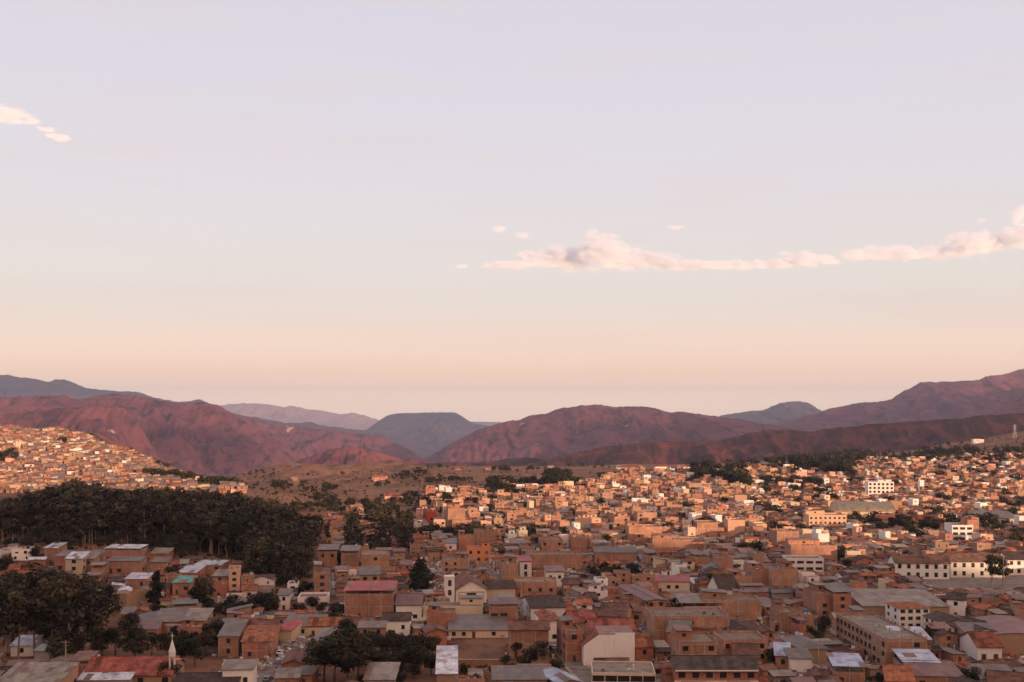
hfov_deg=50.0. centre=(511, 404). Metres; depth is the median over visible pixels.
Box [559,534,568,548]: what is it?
house
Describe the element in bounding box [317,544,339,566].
house
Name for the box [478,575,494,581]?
house
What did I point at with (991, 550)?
leafy tree
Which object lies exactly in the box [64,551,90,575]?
house
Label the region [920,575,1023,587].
plaza paving
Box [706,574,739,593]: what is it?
house
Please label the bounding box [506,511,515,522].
house
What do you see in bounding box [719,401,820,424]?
mountain
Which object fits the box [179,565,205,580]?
house
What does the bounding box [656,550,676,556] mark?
house
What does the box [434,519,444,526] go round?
house
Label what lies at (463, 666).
leafy tree
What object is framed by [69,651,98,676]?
house
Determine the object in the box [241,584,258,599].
house
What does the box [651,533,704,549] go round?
house
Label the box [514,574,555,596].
house
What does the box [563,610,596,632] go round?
house
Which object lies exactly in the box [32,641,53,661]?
house
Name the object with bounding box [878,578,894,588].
house
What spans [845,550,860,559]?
house
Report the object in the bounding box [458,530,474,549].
house
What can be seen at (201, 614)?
house
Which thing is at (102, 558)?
house
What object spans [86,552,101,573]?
house
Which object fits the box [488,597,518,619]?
house
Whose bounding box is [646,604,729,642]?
house
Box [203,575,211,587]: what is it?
house
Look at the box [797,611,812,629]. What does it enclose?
house
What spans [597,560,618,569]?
house
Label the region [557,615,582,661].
house
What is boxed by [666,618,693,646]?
house
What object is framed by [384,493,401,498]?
house
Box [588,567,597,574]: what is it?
leafy tree
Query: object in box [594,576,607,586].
house
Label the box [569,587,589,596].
house
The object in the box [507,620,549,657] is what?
house
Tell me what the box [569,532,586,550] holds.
house
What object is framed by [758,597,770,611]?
house
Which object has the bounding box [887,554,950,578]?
arcade house
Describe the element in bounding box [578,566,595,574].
house
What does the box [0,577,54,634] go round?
leafy tree
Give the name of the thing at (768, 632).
house
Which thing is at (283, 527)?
eucalyptus tree
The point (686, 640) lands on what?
house
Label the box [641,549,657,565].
house
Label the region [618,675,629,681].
window
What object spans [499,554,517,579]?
house
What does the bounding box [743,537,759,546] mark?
house
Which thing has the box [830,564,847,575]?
house
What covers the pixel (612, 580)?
house
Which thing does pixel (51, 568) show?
house
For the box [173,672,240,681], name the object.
house
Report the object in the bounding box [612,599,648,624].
house
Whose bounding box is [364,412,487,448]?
mesa mountain
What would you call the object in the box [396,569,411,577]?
house
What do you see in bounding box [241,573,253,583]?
house
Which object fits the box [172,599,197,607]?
house
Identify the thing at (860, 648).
house
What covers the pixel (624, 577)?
house
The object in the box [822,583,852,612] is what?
house
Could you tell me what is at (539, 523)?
house
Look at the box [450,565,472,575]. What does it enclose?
house
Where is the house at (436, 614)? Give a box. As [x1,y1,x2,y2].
[427,602,455,627]
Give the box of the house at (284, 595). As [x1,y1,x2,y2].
[277,588,292,609]
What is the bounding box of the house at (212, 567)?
[194,560,228,576]
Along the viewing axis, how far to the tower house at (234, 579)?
453.75 m
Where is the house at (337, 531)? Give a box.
[326,527,345,543]
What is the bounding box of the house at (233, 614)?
[226,610,250,618]
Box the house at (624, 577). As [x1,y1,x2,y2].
[613,568,629,583]
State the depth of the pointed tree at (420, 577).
470.21 m
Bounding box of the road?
[257,503,970,681]
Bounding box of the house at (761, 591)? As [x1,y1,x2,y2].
[743,587,770,596]
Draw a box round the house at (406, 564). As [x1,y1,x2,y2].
[400,560,412,568]
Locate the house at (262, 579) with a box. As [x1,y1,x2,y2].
[254,574,273,584]
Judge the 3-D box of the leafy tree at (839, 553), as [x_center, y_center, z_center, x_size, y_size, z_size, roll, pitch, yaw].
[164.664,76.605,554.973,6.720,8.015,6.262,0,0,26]
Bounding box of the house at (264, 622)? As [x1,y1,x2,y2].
[245,619,282,642]
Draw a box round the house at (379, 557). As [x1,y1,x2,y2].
[361,549,388,571]
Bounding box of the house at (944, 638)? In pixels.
[932,629,959,648]
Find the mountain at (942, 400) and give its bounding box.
[770,369,1023,431]
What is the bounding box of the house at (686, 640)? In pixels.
[671,624,717,654]
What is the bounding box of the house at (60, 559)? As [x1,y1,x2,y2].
[54,550,76,570]
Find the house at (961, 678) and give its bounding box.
[951,675,977,681]
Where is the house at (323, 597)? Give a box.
[298,592,329,611]
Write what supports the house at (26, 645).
on the ground at (466, 647)
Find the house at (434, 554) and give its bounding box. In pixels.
[426,549,440,560]
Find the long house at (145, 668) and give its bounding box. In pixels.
[84,655,185,681]
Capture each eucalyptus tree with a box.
[0,505,10,543]
[0,580,17,653]
[0,582,37,659]
[4,502,20,539]
[4,515,23,540]
[14,569,58,655]
[17,502,30,540]
[24,491,41,538]
[31,583,66,634]
[33,489,60,520]
[37,511,48,543]
[44,637,54,658]
[47,494,74,537]
[51,573,87,630]
[62,593,101,650]
[75,497,89,541]
[77,501,98,543]
[78,509,88,543]
[86,511,99,543]
[91,497,108,542]
[97,488,132,543]
[113,515,131,541]
[121,518,133,543]
[123,504,139,542]
[134,492,155,534]
[135,502,154,538]
[148,490,159,533]
[152,493,171,530]
[154,497,170,531]
[166,506,184,540]
[182,490,204,503]
[191,514,204,550]
[202,511,221,553]
[202,514,219,553]
[205,499,224,511]
[207,628,215,644]
[210,493,223,502]
[216,523,233,557]
[224,490,246,502]
[242,538,267,565]
[249,542,265,567]
[257,503,275,514]
[266,549,282,572]
[267,560,279,575]
[275,522,290,536]
[279,510,292,522]
[295,549,314,581]
[297,561,312,580]
[314,519,320,547]
[323,525,331,536]
[344,525,354,541]
[351,529,363,543]
[368,541,374,549]
[385,538,392,550]
[404,535,412,551]
[406,529,413,543]
[529,640,553,663]
[982,554,1001,587]
[995,556,1011,585]
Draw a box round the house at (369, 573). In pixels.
[359,566,380,580]
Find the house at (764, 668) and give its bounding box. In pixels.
[758,663,778,675]
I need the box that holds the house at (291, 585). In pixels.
[287,580,298,600]
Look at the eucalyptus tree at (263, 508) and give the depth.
577.14 m
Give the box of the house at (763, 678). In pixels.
[758,676,768,681]
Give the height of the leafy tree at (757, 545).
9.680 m
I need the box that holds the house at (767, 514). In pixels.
[764,511,777,519]
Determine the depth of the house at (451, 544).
596.11 m
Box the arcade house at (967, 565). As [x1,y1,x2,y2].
[943,553,1001,577]
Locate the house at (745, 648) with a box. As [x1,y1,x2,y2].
[731,642,760,663]
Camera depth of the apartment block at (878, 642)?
345.93 m
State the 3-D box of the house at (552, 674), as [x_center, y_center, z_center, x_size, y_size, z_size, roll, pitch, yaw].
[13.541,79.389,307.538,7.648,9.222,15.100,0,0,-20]
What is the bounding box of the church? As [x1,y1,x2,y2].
[444,571,516,602]
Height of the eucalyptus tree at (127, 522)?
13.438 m
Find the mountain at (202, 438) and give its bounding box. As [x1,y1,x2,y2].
[0,394,301,476]
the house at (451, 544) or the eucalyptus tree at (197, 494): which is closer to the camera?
the eucalyptus tree at (197, 494)
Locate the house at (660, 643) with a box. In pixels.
[653,640,669,647]
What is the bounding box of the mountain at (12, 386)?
[0,374,242,415]
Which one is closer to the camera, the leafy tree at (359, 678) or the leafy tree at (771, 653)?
the leafy tree at (359, 678)
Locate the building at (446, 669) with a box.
[435,645,457,681]
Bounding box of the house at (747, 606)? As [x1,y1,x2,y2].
[699,588,760,619]
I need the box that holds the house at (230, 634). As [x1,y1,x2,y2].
[217,619,248,656]
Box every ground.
[0,431,1023,681]
[424,422,502,458]
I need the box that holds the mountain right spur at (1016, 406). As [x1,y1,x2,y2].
[993,396,1023,414]
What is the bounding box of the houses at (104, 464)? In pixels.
[0,424,1023,681]
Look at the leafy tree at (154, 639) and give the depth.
349.33 m
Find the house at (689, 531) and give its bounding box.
[684,526,695,536]
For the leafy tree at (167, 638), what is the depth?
347.21 m
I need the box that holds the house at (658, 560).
[652,556,667,567]
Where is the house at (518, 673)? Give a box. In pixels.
[491,665,548,681]
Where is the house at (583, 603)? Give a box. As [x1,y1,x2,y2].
[571,598,592,609]
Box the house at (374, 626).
[357,620,387,645]
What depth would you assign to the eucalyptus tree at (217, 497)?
582.30 m
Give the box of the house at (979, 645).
[958,631,1004,660]
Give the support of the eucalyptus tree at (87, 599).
on the ground at (466, 647)
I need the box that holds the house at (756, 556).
[747,550,763,563]
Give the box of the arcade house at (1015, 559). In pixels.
[1000,551,1023,574]
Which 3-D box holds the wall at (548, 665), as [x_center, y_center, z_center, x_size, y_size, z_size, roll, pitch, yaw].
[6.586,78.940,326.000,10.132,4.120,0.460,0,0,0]
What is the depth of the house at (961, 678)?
297.77 m
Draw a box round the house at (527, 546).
[519,542,534,554]
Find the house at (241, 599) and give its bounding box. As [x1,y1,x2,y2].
[221,598,244,609]
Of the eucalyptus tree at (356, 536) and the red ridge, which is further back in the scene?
the red ridge
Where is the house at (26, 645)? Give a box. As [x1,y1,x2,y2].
[9,635,43,656]
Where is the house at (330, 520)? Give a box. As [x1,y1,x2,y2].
[323,518,340,531]
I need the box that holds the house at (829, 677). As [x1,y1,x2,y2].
[815,675,841,681]
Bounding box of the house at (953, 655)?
[941,647,967,663]
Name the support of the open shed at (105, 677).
on the ground at (466, 647)
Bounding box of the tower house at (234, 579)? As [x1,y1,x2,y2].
[229,565,240,590]
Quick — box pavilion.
[674,593,722,608]
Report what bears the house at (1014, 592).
on the ground at (466, 647)
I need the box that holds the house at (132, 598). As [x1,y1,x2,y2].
[120,589,150,610]
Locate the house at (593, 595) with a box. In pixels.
[583,592,598,609]
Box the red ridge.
[521,413,1023,465]
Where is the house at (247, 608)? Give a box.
[227,603,252,614]
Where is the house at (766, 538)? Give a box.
[759,536,768,541]
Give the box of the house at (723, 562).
[713,555,732,573]
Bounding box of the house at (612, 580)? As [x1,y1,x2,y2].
[605,574,619,585]
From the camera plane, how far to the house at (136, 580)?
447.77 m
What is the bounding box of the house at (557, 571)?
[543,565,564,586]
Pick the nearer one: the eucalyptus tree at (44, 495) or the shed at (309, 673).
the shed at (309, 673)
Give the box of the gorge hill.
[295,446,430,464]
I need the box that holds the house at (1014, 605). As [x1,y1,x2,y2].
[1005,601,1023,615]
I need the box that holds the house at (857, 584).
[849,580,866,587]
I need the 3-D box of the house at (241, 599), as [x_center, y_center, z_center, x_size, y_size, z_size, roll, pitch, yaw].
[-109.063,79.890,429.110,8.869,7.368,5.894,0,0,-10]
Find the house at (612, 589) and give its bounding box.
[603,583,619,593]
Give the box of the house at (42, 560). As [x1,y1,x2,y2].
[29,556,48,566]
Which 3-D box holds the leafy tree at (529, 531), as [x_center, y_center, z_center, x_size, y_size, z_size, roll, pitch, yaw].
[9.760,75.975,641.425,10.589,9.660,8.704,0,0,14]
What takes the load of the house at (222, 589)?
on the ground at (466, 647)
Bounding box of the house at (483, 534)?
[474,524,494,543]
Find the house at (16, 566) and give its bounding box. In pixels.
[7,563,23,572]
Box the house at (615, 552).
[593,546,637,561]
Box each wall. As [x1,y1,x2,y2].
[458,659,506,667]
[458,668,490,674]
[517,664,550,667]
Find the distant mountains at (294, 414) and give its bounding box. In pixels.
[220,403,494,429]
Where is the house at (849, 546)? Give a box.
[841,542,860,557]
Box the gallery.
[922,611,996,632]
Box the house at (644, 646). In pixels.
[635,637,655,658]
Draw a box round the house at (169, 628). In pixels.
[165,624,181,633]
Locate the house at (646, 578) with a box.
[639,574,655,581]
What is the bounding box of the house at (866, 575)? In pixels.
[856,572,878,579]
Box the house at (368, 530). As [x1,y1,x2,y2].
[362,528,375,539]
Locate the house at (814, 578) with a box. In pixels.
[804,575,819,583]
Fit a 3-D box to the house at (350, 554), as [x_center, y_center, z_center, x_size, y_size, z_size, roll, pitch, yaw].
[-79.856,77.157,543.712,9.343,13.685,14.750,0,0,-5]
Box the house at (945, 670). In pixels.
[901,660,962,681]
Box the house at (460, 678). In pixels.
[455,674,484,681]
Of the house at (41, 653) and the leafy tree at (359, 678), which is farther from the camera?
the house at (41, 653)
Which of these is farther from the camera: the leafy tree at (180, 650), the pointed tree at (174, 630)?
the pointed tree at (174, 630)
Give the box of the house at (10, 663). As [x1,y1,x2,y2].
[6,658,40,669]
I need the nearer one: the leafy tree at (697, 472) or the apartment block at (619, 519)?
the apartment block at (619, 519)
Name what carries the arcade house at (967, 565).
on the ground at (466, 647)
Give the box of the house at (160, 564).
[150,557,172,576]
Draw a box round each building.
[435,645,457,681]
[580,625,634,665]
[865,478,893,495]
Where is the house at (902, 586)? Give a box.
[896,583,916,588]
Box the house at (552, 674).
[543,666,582,681]
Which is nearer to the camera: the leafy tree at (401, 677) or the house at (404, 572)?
the leafy tree at (401, 677)
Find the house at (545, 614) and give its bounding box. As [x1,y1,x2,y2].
[534,608,557,641]
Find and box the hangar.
[830,501,895,520]
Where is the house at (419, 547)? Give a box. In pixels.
[410,542,424,553]
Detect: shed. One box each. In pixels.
[76,670,135,681]
[274,667,302,681]
[300,665,320,681]
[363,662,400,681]
[423,595,482,616]
[969,663,1011,681]
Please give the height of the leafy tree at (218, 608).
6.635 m
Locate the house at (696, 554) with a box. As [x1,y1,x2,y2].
[686,549,704,566]
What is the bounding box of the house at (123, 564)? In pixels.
[106,556,147,572]
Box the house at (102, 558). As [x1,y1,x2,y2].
[85,550,106,561]
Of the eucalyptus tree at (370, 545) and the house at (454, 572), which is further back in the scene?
the eucalyptus tree at (370, 545)
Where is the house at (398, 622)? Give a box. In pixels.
[382,612,412,635]
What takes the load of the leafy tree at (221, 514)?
on the ground at (466, 647)
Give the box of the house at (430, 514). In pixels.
[426,510,436,522]
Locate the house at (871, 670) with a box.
[862,665,880,679]
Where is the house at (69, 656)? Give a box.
[46,652,74,661]
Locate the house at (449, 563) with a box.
[442,551,469,578]
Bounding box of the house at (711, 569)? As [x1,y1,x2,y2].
[703,566,720,573]
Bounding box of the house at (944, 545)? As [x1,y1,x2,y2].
[932,540,948,551]
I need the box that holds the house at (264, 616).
[241,612,266,618]
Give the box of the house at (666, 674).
[658,667,672,681]
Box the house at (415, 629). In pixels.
[410,623,423,635]
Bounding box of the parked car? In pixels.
[263,676,271,681]
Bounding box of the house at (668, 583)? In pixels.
[656,575,690,591]
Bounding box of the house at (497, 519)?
[492,514,501,525]
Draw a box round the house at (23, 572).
[17,570,36,575]
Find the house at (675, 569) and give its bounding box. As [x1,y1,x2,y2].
[671,563,686,574]
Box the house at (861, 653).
[829,650,864,656]
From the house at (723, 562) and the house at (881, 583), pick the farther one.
the house at (723, 562)
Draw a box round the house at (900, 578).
[895,576,916,582]
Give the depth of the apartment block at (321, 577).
445.70 m
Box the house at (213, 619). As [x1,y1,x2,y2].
[208,617,226,623]
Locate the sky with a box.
[0,0,1023,421]
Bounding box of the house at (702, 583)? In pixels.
[697,580,708,592]
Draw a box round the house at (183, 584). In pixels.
[171,575,198,594]
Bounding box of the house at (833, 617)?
[825,612,846,628]
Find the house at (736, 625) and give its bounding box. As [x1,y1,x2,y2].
[723,620,760,632]
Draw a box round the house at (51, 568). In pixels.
[36,567,60,576]
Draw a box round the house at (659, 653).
[653,647,670,659]
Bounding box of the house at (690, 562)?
[681,558,695,569]
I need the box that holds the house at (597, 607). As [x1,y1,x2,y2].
[592,603,600,617]
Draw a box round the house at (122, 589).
[116,586,132,602]
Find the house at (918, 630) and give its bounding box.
[885,626,931,650]
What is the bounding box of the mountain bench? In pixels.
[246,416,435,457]
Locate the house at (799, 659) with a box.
[783,648,812,671]
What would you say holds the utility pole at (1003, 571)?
on the ground at (466, 647)
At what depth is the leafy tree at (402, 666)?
322.82 m
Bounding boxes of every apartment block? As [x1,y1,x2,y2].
[313,561,329,591]
[446,502,464,526]
[611,511,629,529]
[625,521,661,540]
[633,508,656,523]
[693,520,717,537]
[724,515,744,535]
[743,560,767,584]
[762,559,797,587]
[769,526,798,545]
[785,538,836,561]
[803,508,846,526]
[812,527,828,541]
[836,610,926,665]
[944,522,972,539]
[961,515,978,532]
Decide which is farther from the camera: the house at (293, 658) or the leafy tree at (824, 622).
the leafy tree at (824, 622)
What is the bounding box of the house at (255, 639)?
[241,625,278,658]
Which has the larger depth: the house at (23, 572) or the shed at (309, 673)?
the house at (23, 572)
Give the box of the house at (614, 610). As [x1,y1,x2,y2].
[597,602,632,617]
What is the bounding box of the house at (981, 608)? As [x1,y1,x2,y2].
[973,602,1003,615]
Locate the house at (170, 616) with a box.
[153,608,189,633]
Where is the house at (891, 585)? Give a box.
[885,581,899,588]
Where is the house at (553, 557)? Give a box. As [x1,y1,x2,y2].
[525,548,581,570]
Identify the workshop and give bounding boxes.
[127,610,158,631]
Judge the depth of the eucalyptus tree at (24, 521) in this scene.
539.19 m
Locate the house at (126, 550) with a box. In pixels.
[105,544,148,559]
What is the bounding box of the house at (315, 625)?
[306,617,341,636]
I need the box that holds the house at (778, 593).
[768,588,794,598]
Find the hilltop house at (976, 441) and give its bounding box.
[971,439,983,443]
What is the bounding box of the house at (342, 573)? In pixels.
[335,567,349,580]
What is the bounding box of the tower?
[918,480,923,490]
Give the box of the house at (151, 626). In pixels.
[132,619,163,640]
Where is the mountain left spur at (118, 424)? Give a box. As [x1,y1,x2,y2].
[0,405,159,459]
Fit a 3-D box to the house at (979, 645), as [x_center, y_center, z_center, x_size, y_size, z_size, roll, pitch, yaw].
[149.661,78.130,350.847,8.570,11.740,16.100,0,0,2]
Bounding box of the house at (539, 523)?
[534,520,546,532]
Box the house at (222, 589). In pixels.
[213,580,228,597]
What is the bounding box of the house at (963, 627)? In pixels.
[954,622,996,646]
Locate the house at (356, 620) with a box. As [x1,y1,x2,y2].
[340,616,381,626]
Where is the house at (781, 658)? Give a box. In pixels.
[773,642,790,668]
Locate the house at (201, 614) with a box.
[181,608,213,625]
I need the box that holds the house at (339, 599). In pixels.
[335,596,344,602]
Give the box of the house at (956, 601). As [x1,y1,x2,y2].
[945,592,967,615]
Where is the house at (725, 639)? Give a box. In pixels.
[713,627,767,661]
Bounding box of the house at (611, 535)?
[601,533,612,543]
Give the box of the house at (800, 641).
[780,635,829,662]
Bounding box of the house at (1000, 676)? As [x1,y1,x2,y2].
[984,669,1023,681]
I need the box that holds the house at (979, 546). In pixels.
[972,542,990,551]
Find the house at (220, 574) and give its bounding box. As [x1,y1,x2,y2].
[212,569,228,586]
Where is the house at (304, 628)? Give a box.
[287,614,328,635]
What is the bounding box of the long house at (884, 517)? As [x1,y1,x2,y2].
[873,514,935,525]
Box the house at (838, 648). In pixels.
[827,646,849,658]
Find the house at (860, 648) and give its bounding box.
[842,641,863,656]
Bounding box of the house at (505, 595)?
[496,593,513,596]
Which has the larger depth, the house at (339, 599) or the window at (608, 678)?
the house at (339, 599)
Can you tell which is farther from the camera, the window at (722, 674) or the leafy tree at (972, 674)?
the leafy tree at (972, 674)
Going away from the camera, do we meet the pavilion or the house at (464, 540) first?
the pavilion
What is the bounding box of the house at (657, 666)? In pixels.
[652,662,668,676]
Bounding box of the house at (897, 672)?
[879,663,915,681]
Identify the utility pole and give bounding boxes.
[62,640,69,661]
[815,639,821,662]
[947,554,951,587]
[1003,555,1004,587]
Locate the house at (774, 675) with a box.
[767,670,796,681]
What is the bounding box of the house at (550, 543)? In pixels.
[538,535,562,550]
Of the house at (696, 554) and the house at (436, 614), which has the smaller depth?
the house at (436, 614)
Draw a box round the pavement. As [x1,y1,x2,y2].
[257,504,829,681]
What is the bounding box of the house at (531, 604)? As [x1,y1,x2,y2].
[520,595,566,619]
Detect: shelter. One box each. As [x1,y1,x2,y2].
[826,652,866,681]
[891,648,940,663]
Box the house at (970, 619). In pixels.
[959,616,985,621]
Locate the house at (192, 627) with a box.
[179,618,205,634]
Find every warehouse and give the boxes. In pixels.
[0,662,79,681]
[304,626,342,668]
[448,614,507,637]
[618,584,667,606]
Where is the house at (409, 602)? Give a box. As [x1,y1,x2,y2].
[394,593,424,620]
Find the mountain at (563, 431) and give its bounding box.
[423,404,810,462]
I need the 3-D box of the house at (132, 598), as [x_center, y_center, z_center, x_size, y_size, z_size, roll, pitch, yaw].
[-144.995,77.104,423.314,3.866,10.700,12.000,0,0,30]
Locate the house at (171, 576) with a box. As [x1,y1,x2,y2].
[167,572,181,589]
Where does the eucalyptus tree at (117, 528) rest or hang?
on the ground at (466, 647)
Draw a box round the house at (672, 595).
[670,591,691,606]
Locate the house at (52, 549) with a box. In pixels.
[44,542,67,566]
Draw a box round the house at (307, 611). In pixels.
[294,609,313,613]
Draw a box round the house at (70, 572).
[58,570,73,581]
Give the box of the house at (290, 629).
[280,619,303,641]
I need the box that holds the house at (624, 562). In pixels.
[618,560,632,566]
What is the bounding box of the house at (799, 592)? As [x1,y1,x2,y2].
[795,584,808,597]
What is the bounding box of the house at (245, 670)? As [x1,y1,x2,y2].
[221,659,258,681]
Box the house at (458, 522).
[452,518,471,533]
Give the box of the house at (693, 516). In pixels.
[689,512,701,525]
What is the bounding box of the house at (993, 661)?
[970,659,1014,670]
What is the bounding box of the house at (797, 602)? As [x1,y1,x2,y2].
[785,598,802,605]
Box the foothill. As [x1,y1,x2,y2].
[419,457,546,465]
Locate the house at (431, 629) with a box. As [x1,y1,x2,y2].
[420,622,447,645]
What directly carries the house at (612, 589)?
on the ground at (466, 647)
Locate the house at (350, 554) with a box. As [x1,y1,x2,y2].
[340,545,360,565]
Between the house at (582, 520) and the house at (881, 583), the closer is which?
the house at (881, 583)
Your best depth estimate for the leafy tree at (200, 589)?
423.73 m
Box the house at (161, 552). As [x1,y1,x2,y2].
[149,548,173,562]
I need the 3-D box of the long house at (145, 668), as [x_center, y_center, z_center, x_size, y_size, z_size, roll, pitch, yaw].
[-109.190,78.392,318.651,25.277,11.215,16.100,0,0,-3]
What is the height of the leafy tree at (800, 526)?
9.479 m
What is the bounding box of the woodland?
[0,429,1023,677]
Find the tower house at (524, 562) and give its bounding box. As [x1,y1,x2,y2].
[515,555,531,576]
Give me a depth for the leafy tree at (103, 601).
377.75 m
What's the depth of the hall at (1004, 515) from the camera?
737.45 m
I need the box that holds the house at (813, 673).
[806,668,829,681]
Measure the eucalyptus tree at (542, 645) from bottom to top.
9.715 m
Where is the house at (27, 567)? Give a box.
[21,562,45,569]
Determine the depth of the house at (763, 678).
306.46 m
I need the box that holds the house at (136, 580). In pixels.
[124,572,153,590]
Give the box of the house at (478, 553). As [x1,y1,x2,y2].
[467,540,490,562]
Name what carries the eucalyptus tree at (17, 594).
on the ground at (466, 647)
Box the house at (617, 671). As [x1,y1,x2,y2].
[591,661,655,681]
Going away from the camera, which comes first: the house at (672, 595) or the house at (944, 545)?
the house at (672, 595)
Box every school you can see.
[667,655,759,681]
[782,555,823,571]
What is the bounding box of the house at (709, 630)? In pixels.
[692,627,716,636]
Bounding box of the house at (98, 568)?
[90,562,106,579]
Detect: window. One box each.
[137,677,143,681]
[162,677,167,681]
[592,675,604,681]
[605,675,616,681]
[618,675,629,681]
[630,675,642,681]
[643,676,654,681]
[678,672,684,677]
[683,646,688,650]
[692,672,698,677]
[706,672,712,677]
[708,646,713,650]
[720,672,726,677]
[734,672,740,677]
[747,672,753,677]
[914,642,919,646]
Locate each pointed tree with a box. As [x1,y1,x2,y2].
[145,571,168,603]
[170,626,180,641]
[407,558,434,589]
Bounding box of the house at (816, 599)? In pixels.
[803,582,832,616]
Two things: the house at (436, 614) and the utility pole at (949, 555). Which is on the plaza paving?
the utility pole at (949, 555)
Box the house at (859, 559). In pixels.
[850,554,874,564]
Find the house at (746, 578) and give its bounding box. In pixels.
[727,569,751,585]
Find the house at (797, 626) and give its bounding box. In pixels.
[789,616,807,633]
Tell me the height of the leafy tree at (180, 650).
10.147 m
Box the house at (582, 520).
[575,514,589,526]
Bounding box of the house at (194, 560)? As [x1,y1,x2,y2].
[188,556,204,564]
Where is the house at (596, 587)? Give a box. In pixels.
[588,582,607,598]
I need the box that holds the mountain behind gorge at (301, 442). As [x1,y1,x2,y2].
[234,414,423,459]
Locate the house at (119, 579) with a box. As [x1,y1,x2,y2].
[110,576,126,582]
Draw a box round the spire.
[169,633,175,676]
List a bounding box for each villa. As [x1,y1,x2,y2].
[618,465,638,469]
[654,464,670,470]
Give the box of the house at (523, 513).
[514,510,528,518]
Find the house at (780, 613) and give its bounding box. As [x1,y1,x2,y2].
[770,599,797,630]
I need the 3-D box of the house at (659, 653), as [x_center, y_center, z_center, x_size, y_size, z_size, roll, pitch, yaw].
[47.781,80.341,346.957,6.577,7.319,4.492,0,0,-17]
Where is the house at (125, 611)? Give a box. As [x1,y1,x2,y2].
[120,606,136,625]
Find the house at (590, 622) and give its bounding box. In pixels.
[584,618,636,632]
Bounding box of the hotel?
[884,602,929,625]
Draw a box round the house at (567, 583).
[560,579,580,595]
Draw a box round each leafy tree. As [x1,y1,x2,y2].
[0,555,18,570]
[0,569,26,607]
[0,574,19,607]
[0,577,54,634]
[18,535,34,545]
[27,572,54,586]
[28,547,44,556]
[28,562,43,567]
[29,523,48,545]
[38,529,59,543]
[41,596,78,623]
[42,534,56,543]
[42,626,89,651]
[46,569,67,579]
[49,643,77,657]
[52,533,76,549]
[79,577,108,595]
[79,627,107,645]
[81,483,102,489]
[83,592,122,627]
[88,635,111,655]
[100,626,126,655]
[101,584,119,600]
[106,532,121,543]
[117,611,141,630]
[121,625,152,655]
[122,640,144,655]
[128,533,146,543]
[138,538,151,544]
[141,632,158,655]
[149,602,166,610]
[154,533,174,547]
[155,631,179,654]
[157,661,181,675]
[160,536,186,557]
[166,637,198,657]
[178,630,198,641]
[184,637,207,666]
[187,574,215,602]
[193,631,217,649]
[198,507,243,551]
[200,618,224,646]
[203,601,215,607]
[214,604,226,616]
[217,514,245,556]
[223,497,252,509]
[232,549,246,559]
[243,564,269,573]
[246,594,264,606]
[252,591,279,612]
[261,546,282,565]
[266,597,280,609]
[275,576,284,586]
[285,532,318,558]
[292,585,305,595]
[292,601,307,609]
[301,581,313,590]
[302,643,342,681]
[303,633,364,681]
[305,596,319,608]
[314,602,328,613]
[328,602,340,612]
[331,550,343,559]
[332,624,371,671]
[337,617,357,628]
[337,643,377,681]
[356,674,363,681]
[360,630,378,646]
[367,536,385,547]
[369,632,393,652]
[369,652,385,661]
[372,652,393,661]
[385,632,403,648]
[388,646,411,672]
[394,633,419,649]
[396,671,407,681]
[399,662,407,672]
[400,511,416,520]
[404,663,421,679]
[406,644,435,674]
[412,635,432,649]
[421,655,435,674]
[425,635,441,653]
[459,663,471,674]
[471,497,479,502]
[487,504,494,510]
[497,548,506,553]
[500,655,510,662]
[508,642,522,651]
[515,654,528,663]
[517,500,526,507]
[521,648,538,661]
[526,527,535,534]
[528,536,541,542]
[546,477,559,483]
[553,659,565,668]
[557,477,570,480]
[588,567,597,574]
[592,599,600,609]
[596,567,608,574]
[626,562,642,573]
[673,603,685,606]
[678,501,689,506]
[690,467,709,478]
[709,538,723,542]
[736,541,747,547]
[738,477,753,484]
[748,539,764,551]
[764,648,774,660]
[772,507,784,512]
[774,522,789,528]
[795,523,807,528]
[806,626,814,636]
[810,629,824,638]
[814,615,831,631]
[820,462,836,471]
[837,545,852,556]
[837,549,842,557]
[839,465,855,475]
[841,558,851,567]
[871,674,883,681]
[875,524,889,528]
[902,524,918,534]
[916,519,930,528]
[925,623,939,636]
[928,521,940,528]
[934,492,945,498]
[962,666,981,679]
[988,547,1000,552]
[990,523,1005,528]
[1006,534,1018,539]
[1009,507,1022,514]
[1009,527,1023,539]
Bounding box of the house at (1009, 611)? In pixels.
[985,609,1013,615]
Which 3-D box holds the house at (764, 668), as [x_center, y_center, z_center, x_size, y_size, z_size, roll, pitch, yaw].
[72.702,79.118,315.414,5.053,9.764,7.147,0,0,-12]
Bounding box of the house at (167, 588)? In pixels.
[161,583,171,594]
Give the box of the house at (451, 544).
[444,538,456,550]
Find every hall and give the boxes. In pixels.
[343,580,397,616]
[847,588,950,617]
[968,510,1013,525]
[975,615,1023,654]
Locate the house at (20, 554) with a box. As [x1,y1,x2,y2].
[12,548,32,560]
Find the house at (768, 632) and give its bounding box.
[753,624,776,645]
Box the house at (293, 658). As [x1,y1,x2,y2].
[280,648,307,667]
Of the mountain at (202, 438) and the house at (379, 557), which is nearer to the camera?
the house at (379, 557)
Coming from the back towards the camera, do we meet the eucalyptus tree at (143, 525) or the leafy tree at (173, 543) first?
the eucalyptus tree at (143, 525)
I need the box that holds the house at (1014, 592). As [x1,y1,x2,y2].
[1003,591,1023,595]

